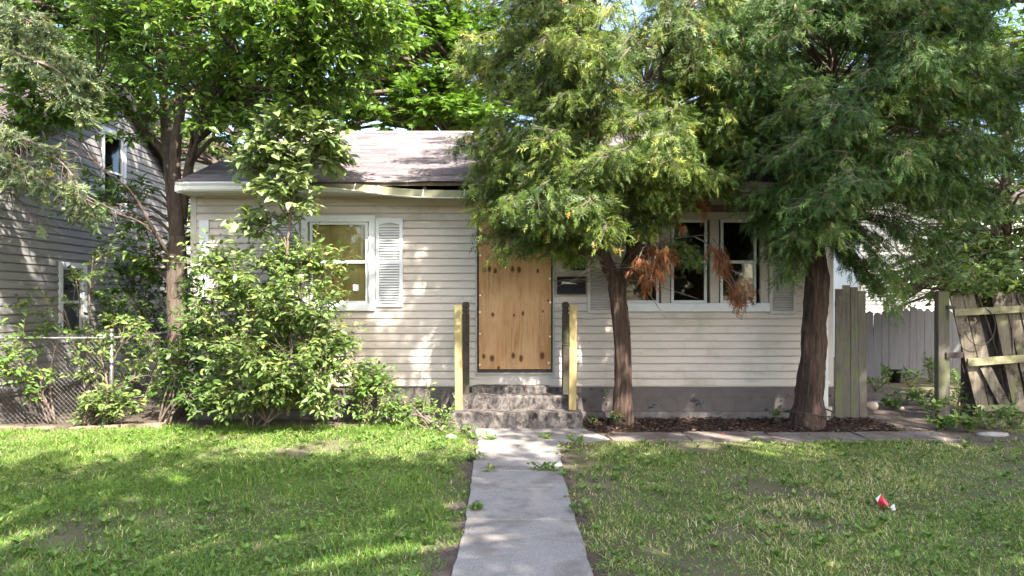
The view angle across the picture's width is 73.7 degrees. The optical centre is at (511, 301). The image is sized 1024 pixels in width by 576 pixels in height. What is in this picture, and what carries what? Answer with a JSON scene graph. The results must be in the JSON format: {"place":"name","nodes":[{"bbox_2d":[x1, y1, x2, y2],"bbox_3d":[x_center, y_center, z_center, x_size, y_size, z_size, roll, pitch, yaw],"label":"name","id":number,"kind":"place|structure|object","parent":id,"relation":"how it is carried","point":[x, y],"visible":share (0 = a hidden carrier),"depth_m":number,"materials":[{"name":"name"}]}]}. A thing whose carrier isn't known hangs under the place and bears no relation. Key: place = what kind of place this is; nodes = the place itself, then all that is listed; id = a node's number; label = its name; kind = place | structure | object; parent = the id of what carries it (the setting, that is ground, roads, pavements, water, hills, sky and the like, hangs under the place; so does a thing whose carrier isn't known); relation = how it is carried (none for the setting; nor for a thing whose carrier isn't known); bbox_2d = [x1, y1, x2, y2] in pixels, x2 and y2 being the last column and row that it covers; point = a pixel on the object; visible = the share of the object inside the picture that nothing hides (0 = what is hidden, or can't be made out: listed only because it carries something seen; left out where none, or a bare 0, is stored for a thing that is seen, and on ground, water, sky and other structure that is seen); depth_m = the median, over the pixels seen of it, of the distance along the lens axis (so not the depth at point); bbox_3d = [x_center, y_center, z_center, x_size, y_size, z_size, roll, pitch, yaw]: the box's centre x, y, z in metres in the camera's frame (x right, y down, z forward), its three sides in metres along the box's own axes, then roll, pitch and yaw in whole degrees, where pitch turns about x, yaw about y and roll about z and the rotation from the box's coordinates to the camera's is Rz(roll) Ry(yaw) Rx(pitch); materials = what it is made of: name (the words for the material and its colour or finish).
{"place":"outdoors","nodes":[
{"label":"outdoors","id":0,"kind":"place"},
{"bbox_2d":[100,77,229,356],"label":"white house","id":1,"kind":"structure","parent":0,"point":[198,166],"depth_m":19.29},
{"bbox_2d":[0,357,1023,575],"bbox_3d":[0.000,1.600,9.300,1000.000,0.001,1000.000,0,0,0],"label":"ground","id":2,"kind":"structure","parent":0,"point":[576,459],"depth_m":5.39,"materials":[{"name":"green plant"}]},
{"bbox_2d":[0,426,55,430],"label":"edging timber","id":3,"kind":"object","parent":2,"relation":"on","point":[34,427],"visible":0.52,"depth_m":8.45,"materials":[{"name":"beige wood"}]},
{"bbox_2d":[0,1,127,239],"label":"spruce tree","id":4,"kind":"object","parent":2,"relation":"on","point":[16,172],"visible":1,"depth_m":7.90,"materials":[{"name":"green plant"}]},
{"bbox_2d":[0,83,168,423],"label":"neighbor house","id":5,"kind":"structure","parent":2,"relation":"on","point":[27,256],"depth_m":10.25,"materials":[{"name":"grey wood"}]},
{"bbox_2d":[58,262,86,342],"bbox_3d":[-6.671,0.005,10.345,0.074,1.190,0.646,0,0,0],"label":"window","id":6,"kind":"structure","parent":5,"relation":"in","point":[65,286],"depth_m":10.36,"materials":[{"name":"white paint"}]},
{"bbox_2d":[100,125,126,215],"bbox_3d":[-6.671,-2.161,11.405,0.074,1.394,0.699,0,0,0],"label":"window","id":7,"kind":"structure","parent":5,"relation":"in","point":[115,154],"depth_m":11.48,"materials":[{"name":"white glass"}]},
{"bbox_2d":[65,422,164,429],"bbox_3d":[-4.995,1.599,8.603,1.152,0.131,0.100,0,0,-6],"label":"edging timber","id":8,"kind":"object","parent":2,"relation":"on","point":[123,425],"visible":0.45,"depth_m":8.57,"materials":[{"name":"beige wood"}]},
{"bbox_2d":[0,0,320,140],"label":"shade tree","id":9,"kind":"object","parent":2,"relation":"on","point":[57,11],"visible":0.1,"depth_m":16.01,"materials":[{"name":"green plant"}]},
{"bbox_2d":[133,79,282,265],"bbox_3d":[-6.940,-1.733,14.794,3.986,6.665,3.131,0,0,-43],"label":"shade tree","id":10,"kind":"object","parent":2,"relation":"on","point":[207,157],"visible":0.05,"depth_m":14.63,"materials":[{"name":"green plant"}]},
{"bbox_2d":[0,0,435,416],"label":"leafy tree","id":11,"kind":"object","parent":2,"relation":"on","point":[308,49],"visible":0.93,"depth_m":8.49,"materials":[{"name":"green plant"}]},
{"bbox_2d":[0,387,443,427],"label":"garden bed","id":12,"kind":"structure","parent":2,"relation":"on","point":[151,416],"depth_m":9.18,"materials":[{"name":"brown soil"}]},
{"bbox_2d":[0,312,90,424],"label":"vine","id":13,"kind":"object","parent":12,"relation":"on","point":[19,370],"visible":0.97,"depth_m":8.70,"materials":[{"name":"green plant"}]},
{"bbox_2d":[3,225,126,418],"bbox_3d":[-5.907,0.277,9.010,1.462,2.655,0.952,0,0,-31],"label":"vine","id":14,"kind":"object","parent":12,"relation":"on","point":[93,274],"visible":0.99,"depth_m":9.22,"materials":[{"name":"green plant"}]},
{"bbox_2d":[0,329,191,424],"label":"chain link fence","id":15,"kind":"object","parent":12,"relation":"on","point":[112,363],"visible":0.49,"depth_m":8.85,"materials":[{"name":"grey metal"}]},
{"bbox_2d":[78,234,167,385],"bbox_3d":[-5.668,0.277,10.386,1.482,2.663,1.821,0,0,0],"label":"leafy shrub","id":16,"kind":"object","parent":12,"relation":"on","point":[96,294],"visible":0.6,"depth_m":10.35,"materials":[{"name":"green plant"}]},
{"bbox_2d":[60,312,186,425],"bbox_3d":[-5.146,0.872,8.952,1.188,1.481,1.285,0,0,33],"label":"vine","id":17,"kind":"object","parent":12,"relation":"on","point":[100,402],"visible":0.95,"depth_m":8.76,"materials":[{"name":"green plant"}]},
{"bbox_2d":[148,263,244,426],"bbox_3d":[-4.033,0.563,8.824,1.082,2.095,2.002,0,0,-34],"label":"leafy shrub","id":18,"kind":"object","parent":12,"relation":"on","point":[179,396],"visible":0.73,"depth_m":8.53,"materials":[{"name":"green plant"}]},
{"bbox_2d":[337,358,422,424],"bbox_3d":[-1.693,1.147,8.808,1.096,0.926,0.876,0,0,0],"label":"leafy shrub","id":19,"kind":"object","parent":12,"relation":"on","point":[362,391],"visible":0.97,"depth_m":8.73,"materials":[{"name":"green plant"}]},
{"bbox_2d":[163,209,374,428],"bbox_3d":[-2.970,0.228,8.186,2.497,2.767,1.772,0,0,0],"label":"leafy shrub","id":20,"kind":"object","parent":2,"relation":"on","point":[281,380],"visible":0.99,"depth_m":8.16,"materials":[{"name":"green plant"}]},
{"bbox_2d":[214,98,360,415],"bbox_3d":[-2.718,-0.502,8.257,1.912,3.824,1.272,0,0,0],"label":"sapling","id":21,"kind":"object","parent":2,"relation":"on","point":[327,149],"visible":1,"depth_m":8.12,"materials":[{"name":"green plant"}]},
{"bbox_2d":[268,0,549,130],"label":"maple tree","id":22,"kind":"object","parent":2,"relation":"on","point":[412,104],"visible":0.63,"depth_m":17.85,"materials":[{"name":"green plant"}]},
{"bbox_2d":[389,382,476,435],"bbox_3d":[-1.119,1.350,8.574,0.775,0.594,1.541,0,0,-37],"label":"weed clump","id":23,"kind":"object","parent":2,"relation":"on","point":[410,419],"visible":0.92,"depth_m":8.53,"materials":[{"name":"green plant"}]},
{"bbox_2d":[437,464,455,472],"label":"weed plant","id":24,"kind":"object","parent":2,"relation":"on","point":[449,468],"visible":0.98,"depth_m":6.40,"materials":[{"name":"green plant"}]},
{"bbox_2d":[174,131,833,419],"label":"house","id":25,"kind":"structure","parent":2,"relation":"on","point":[390,214],"depth_m":9.28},
{"bbox_2d":[301,215,374,310],"bbox_3d":[-2.362,-0.523,9.318,1.014,1.297,0.145,0,0,0],"label":"window","id":26,"kind":"structure","parent":25,"relation":"in","point":[357,232],"depth_m":9.37,"materials":[{"name":"white paint"}]},
{"bbox_2d":[557,277,585,293],"bbox_3d":[0.802,-0.222,9.241,0.392,0.235,0.082,0,0,0],"label":"mailbox","id":27,"kind":"object","parent":25,"relation":"attached to","point":[578,288],"visible":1,"depth_m":9.20,"materials":[{"name":"black metal"}]},
{"bbox_2d":[570,254,584,269],"bbox_3d":[0.893,-0.536,9.268,0.200,0.218,0.026,0,0,0],"label":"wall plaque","id":28,"kind":"object","parent":25,"relation":"attached to","point":[578,266],"depth_m":9.26,"materials":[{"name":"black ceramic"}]},
{"bbox_2d":[615,212,769,311],"bbox_3d":[2.440,-0.541,9.292,2.097,1.350,0.107,0,0,0],"label":"window","id":29,"kind":"structure","parent":25,"relation":"in","point":[664,305],"depth_m":9.27,"materials":[{"name":"white paint"}]},
{"bbox_2d":[825,406,831,419],"bbox_3d":[4.219,1.505,9.210,0.184,0.190,0.181,0,0,0],"label":"drain pipe","id":30,"kind":"object","parent":25,"relation":"attached to","point":[829,412],"visible":0.25,"depth_m":9.14,"materials":[{"name":"white plastic"}]},
{"bbox_2d":[448,384,582,429],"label":"front steps","id":31,"kind":"structure","parent":2,"relation":"on","point":[485,406],"depth_m":8.81,"materials":[{"name":"stone"}]},
{"bbox_2d":[454,305,462,409],"bbox_3d":[-0.687,0.716,8.765,0.103,1.346,0.090,0,0,0],"label":"wooden post","id":32,"kind":"object","parent":31,"relation":"on","point":[458,349],"visible":0.91,"depth_m":8.72,"materials":[{"name":"yellow wood"}]},
{"bbox_2d":[462,302,469,393],"bbox_3d":[-0.613,0.611,9.080,0.092,1.222,0.092,0,0,0],"label":"newel post","id":33,"kind":"object","parent":31,"relation":"on","point":[465,340],"visible":0.99,"depth_m":9.04,"materials":[{"name":"wood"}]},
{"bbox_2d":[562,302,568,393],"bbox_3d":[0.711,0.611,9.080,0.092,1.222,0.092,0,0,0],"label":"newel post","id":34,"kind":"object","parent":31,"relation":"on","point":[565,344],"visible":0.99,"depth_m":9.04,"materials":[{"name":"grey wood"}]},
{"bbox_2d":[568,305,576,409],"bbox_3d":[0.778,0.716,8.765,0.106,1.346,0.090,0,0,0],"label":"wooden post","id":35,"kind":"object","parent":31,"relation":"on","point":[572,356],"visible":1,"depth_m":8.72,"materials":[{"name":"yellow wood"}]},
{"bbox_2d":[425,430,617,575],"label":"dirt verge","id":36,"kind":"structure","parent":2,"relation":"on","point":[452,551],"depth_m":4.81,"materials":[{"name":"brown soil"}]},
{"bbox_2d":[542,465,563,471],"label":"weed plant","id":37,"kind":"object","parent":36,"relation":"on","point":[550,468],"visible":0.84,"depth_m":6.37,"materials":[{"name":"green plant"}]},
{"bbox_2d":[568,498,592,515],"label":"weed plant","id":38,"kind":"object","parent":36,"relation":"on","point":[581,504],"visible":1,"depth_m":5.10,"materials":[{"name":"green plant"}]},
{"bbox_2d":[566,433,583,447],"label":"weed plant","id":39,"kind":"object","parent":2,"relation":"on","point":[572,439],"visible":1,"depth_m":7.45,"materials":[{"name":"green plant"}]},
{"bbox_2d":[441,0,793,426],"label":"cedar tree","id":40,"kind":"object","parent":2,"relation":"on","point":[563,83],"visible":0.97,"depth_m":7.78,"materials":[{"name":"green plant"}]},
{"bbox_2d":[583,419,894,432],"bbox_3d":[2.889,1.590,8.805,3.966,0.001,1.025,0,0,0],"label":"mulch bed","id":41,"kind":"object","parent":2,"relation":"on","point":[658,421],"visible":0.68,"depth_m":8.70,"materials":[{"name":"brown wood"}]},
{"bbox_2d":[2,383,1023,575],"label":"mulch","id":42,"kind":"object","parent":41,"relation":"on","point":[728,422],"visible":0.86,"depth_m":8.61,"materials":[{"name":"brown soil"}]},
{"bbox_2d":[587,417,598,424],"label":"weed plant","id":43,"kind":"object","parent":41,"relation":"on","point":[590,420],"visible":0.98,"depth_m":8.84,"materials":[{"name":"green plant"}]},
{"bbox_2d":[602,390,608,422],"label":"weed plant","id":44,"kind":"object","parent":41,"relation":"on","point":[605,405],"visible":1,"depth_m":8.94,"materials":[{"name":"green plant"}]},
{"bbox_2d":[609,411,625,422],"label":"weed plant","id":45,"kind":"object","parent":41,"relation":"on","point":[614,418],"visible":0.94,"depth_m":8.68,"materials":[{"name":"green plant"}]},
{"bbox_2d":[769,405,786,422],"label":"weed plant","id":46,"kind":"object","parent":41,"relation":"on","point":[778,411],"visible":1,"depth_m":8.94,"materials":[{"name":"green plant"}]},
{"bbox_2d":[598,0,1023,181],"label":"shade tree","id":47,"kind":"object","parent":2,"relation":"on","point":[1010,15],"visible":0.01,"depth_m":20.88,"materials":[{"name":"green plant"}]},
{"bbox_2d":[686,0,1023,430],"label":"cedar tree","id":48,"kind":"object","parent":2,"relation":"on","point":[921,79],"visible":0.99,"depth_m":7.58,"materials":[{"name":"green plant"}]},
{"bbox_2d":[783,408,834,416],"bbox_3d":[3.775,1.401,8.679,0.616,0.057,0.556,0,0,0],"label":"wire loop","id":49,"kind":"object","parent":48,"relation":"attached to","point":[787,411],"visible":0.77,"depth_m":8.49,"materials":[{"name":"black metal"}]},
{"bbox_2d":[875,494,895,510],"bbox_3d":[2.867,1.536,5.251,0.146,0.131,0.042,0,0,8],"label":"wrapper","id":50,"kind":"object","parent":2,"relation":"on","point":[880,499],"visible":0.93,"depth_m":5.24,"materials":[{"name":"red plastic"}]},
{"bbox_2d":[879,363,893,382],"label":"weed plant","id":51,"kind":"object","parent":2,"relation":"on","point":[885,372],"visible":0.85,"depth_m":13.30,"materials":[{"name":"green plant"}]},
{"bbox_2d":[887,369,901,382],"bbox_3d":[7.566,1.468,13.500,0.270,0.245,0.266,0,0,0],"label":"bucket","id":52,"kind":"object","parent":2,"relation":"on","point":[895,377],"visible":0.87,"depth_m":13.40,"materials":[{"name":"black plastic"}]},
{"bbox_2d":[896,366,928,390],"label":"weed plant","id":53,"kind":"object","parent":2,"relation":"on","point":[907,375],"visible":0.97,"depth_m":12.16,"materials":[{"name":"green plant"}]},
{"bbox_2d":[866,306,960,377],"bbox_3d":[9.220,0.938,14.340,4.166,1.719,0.080,0,0,0],"label":"picket fence","id":54,"kind":"object","parent":2,"relation":"on","point":[909,342],"visible":0.26,"depth_m":14.31,"materials":[{"name":"grey wood"}]},
{"bbox_2d":[919,352,933,383],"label":"weed plant","id":55,"kind":"object","parent":2,"relation":"on","point":[929,359],"visible":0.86,"depth_m":13.33,"materials":[{"name":"green plant"}]},
{"bbox_2d":[834,180,1023,356],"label":"white house","id":56,"kind":"structure","parent":2,"relation":"on","point":[840,281],"depth_m":18.29,"materials":[{"name":"white"}]},
{"bbox_2d":[854,122,1023,309],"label":"shade tree","id":57,"kind":"object","parent":2,"relation":"on","point":[995,250],"visible":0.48,"depth_m":11.32,"materials":[{"name":"green plant"}]},
{"bbox_2d":[950,368,960,393],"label":"weed plant","id":58,"kind":"object","parent":2,"relation":"on","point":[956,377],"visible":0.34,"depth_m":11.21,"materials":[{"name":"green plant"}]},
{"bbox_2d":[950,382,972,414],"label":"weed plant","id":59,"kind":"object","parent":2,"relation":"on","point":[957,403],"visible":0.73,"depth_m":9.57,"materials":[{"name":"green plant"}]},
{"bbox_2d":[946,242,1023,402],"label":"leafy shrub","id":60,"kind":"object","parent":2,"relation":"on","point":[1008,286],"visible":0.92,"depth_m":9.44,"materials":[{"name":"green plant"}]},
{"bbox_2d":[966,0,1023,146],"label":"shade tree","id":61,"kind":"object","parent":2,"relation":"on","point":[1017,41],"visible":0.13,"depth_m":15.24,"materials":[{"name":"green plant"}]},
{"bbox_2d":[1,0,1023,179],"label":"sky","id":62,"kind":"structure","parent":0,"point":[635,4],"materials":[{"name":"white"}]},
{"bbox_2d":[451,428,608,575],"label":"path","id":63,"kind":"structure","parent":0,"point":[522,522],"depth_m":5.06,"materials":[{"name":"concrete"}]},
{"bbox_2d":[458,499,483,509],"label":"weed plant","id":64,"kind":"object","parent":63,"relation":"on","point":[475,506],"visible":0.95,"depth_m":5.18,"materials":[{"name":"green plant"}]},
{"bbox_2d":[467,450,486,459],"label":"weed plant","id":65,"kind":"object","parent":63,"relation":"on","point":[470,455],"visible":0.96,"depth_m":6.83,"materials":[{"name":"green plant"}]},
{"bbox_2d":[474,431,496,439],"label":"weed plant","id":66,"kind":"object","parent":63,"relation":"on","point":[490,436],"visible":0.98,"depth_m":7.83,"materials":[{"name":"green plant"}]},
{"bbox_2d":[482,463,495,472],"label":"weed plant","id":67,"kind":"object","parent":63,"relation":"on","point":[490,465],"visible":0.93,"depth_m":6.41,"materials":[{"name":"green plant"}]},
{"bbox_2d":[526,462,556,470],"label":"weed plant","id":68,"kind":"object","parent":63,"relation":"on","point":[540,468],"visible":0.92,"depth_m":6.38,"materials":[{"name":"green plant"}]},
{"bbox_2d":[538,432,551,438],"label":"weed plant","id":69,"kind":"object","parent":63,"relation":"on","point":[545,436],"visible":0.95,"depth_m":7.89,"materials":[{"name":"green plant"}]},
{"bbox_2d":[607,431,960,441],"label":"side path","id":70,"kind":"structure","parent":0,"point":[691,436],"depth_m":8.04,"materials":[{"name":"concrete"}]},
{"bbox_2d":[831,379,1023,442],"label":"dirt path","id":71,"kind":"structure","parent":0,"point":[911,423],"depth_m":9.17,"materials":[{"name":"brown soil"}]},
{"bbox_2d":[834,285,866,419],"bbox_3d":[4.604,0.696,9.300,0.435,1.843,0.059,0,0,0],"label":"plank hurdle","id":72,"kind":"object","parent":71,"relation":"on","point":[850,399],"visible":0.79,"depth_m":9.27,"materials":[{"name":"grey wood"}]},
{"bbox_2d":[867,401,878,409],"bbox_3d":[5.352,1.537,10.160,0.221,0.126,0.156,0,0,0],"label":"stone","id":73,"kind":"object","parent":71,"relation":"on","point":[872,405],"visible":0.86,"depth_m":10.11,"materials":[{"name":"stone"}]},
{"bbox_2d":[867,375,889,391],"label":"weed plant","id":74,"kind":"object","parent":71,"relation":"on","point":[870,381],"visible":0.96,"depth_m":12.11,"materials":[{"name":"green plant"}]},
{"bbox_2d":[880,395,904,408],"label":"weed plant","id":75,"kind":"object","parent":71,"relation":"on","point":[898,401],"visible":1,"depth_m":10.16,"materials":[{"name":"green plant"}]},
{"bbox_2d":[879,388,922,403],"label":"weed plant","id":76,"kind":"object","parent":71,"relation":"on","point":[897,392],"visible":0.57,"depth_m":10.69,"materials":[{"name":"green plant"}]},
{"bbox_2d":[895,406,928,408],"bbox_3d":[5.974,1.574,10.168,0.580,0.053,0.102,0,0,0],"label":"stone","id":77,"kind":"object","parent":71,"relation":"on","point":[910,407],"visible":0.81,"depth_m":10.13,"materials":[{"name":"stone"}]},
{"bbox_2d":[901,389,933,408],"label":"weed plant","id":78,"kind":"object","parent":71,"relation":"on","point":[929,393],"visible":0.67,"depth_m":10.18,"materials":[{"name":"green plant"}]},
{"bbox_2d":[914,396,953,418],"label":"weed plant","id":79,"kind":"object","parent":71,"relation":"on","point":[935,405],"visible":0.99,"depth_m":9.30,"materials":[{"name":"green plant"}]},
{"bbox_2d":[925,414,955,429],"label":"weed plant","id":80,"kind":"object","parent":71,"relation":"on","point":[947,423],"visible":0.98,"depth_m":8.50,"materials":[{"name":"green plant"}]},
{"bbox_2d":[934,292,949,416],"bbox_3d":[5.982,0.744,9.500,0.157,1.772,0.100,0,0,0],"label":"fence post","id":81,"kind":"object","parent":71,"relation":"on","point":[941,349],"visible":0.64,"depth_m":9.45,"materials":[{"name":"grey wood"}]},
{"bbox_2d":[946,290,1023,417],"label":"broken gate","id":82,"kind":"structure","parent":81,"relation":"attached to","point":[980,376],"depth_m":9.45,"materials":[{"name":"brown wood"}]},
{"bbox_2d":[965,308,995,345],"bbox_3d":[6.412,0.342,9.355,0.425,0.516,0.012,0,0,0],"label":"wire loop","id":83,"kind":"object","parent":82,"relation":"hanging from","point":[993,333],"visible":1,"depth_m":9.35,"materials":[{"name":"black metal"}]},
{"bbox_2d":[949,409,995,432],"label":"weed plant","id":84,"kind":"object","parent":71,"relation":"on","point":[968,423],"visible":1,"depth_m":8.32,"materials":[{"name":"green plant"}]},
{"bbox_2d":[964,404,1014,429],"bbox_3d":[5.998,1.447,8.621,0.591,0.311,0.416,0,0,0],"label":"weed plant","id":85,"kind":"object","parent":71,"relation":"on","point":[979,414],"visible":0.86,"depth_m":8.55,"materials":[{"name":"green plant"}]},
{"bbox_2d":[975,432,1008,436],"bbox_3d":[5.718,1.573,8.137,0.393,0.054,0.138,0,0,0],"label":"stone","id":86,"kind":"object","parent":71,"relation":"on","point":[995,434],"visible":1,"depth_m":8.09,"materials":[{"name":"grey stone"}]},
{"bbox_2d":[992,401,1023,429],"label":"weed plant","id":87,"kind":"object","parent":71,"relation":"on","point":[1005,408],"visible":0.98,"depth_m":8.50,"materials":[{"name":"green plant"}]}
]}

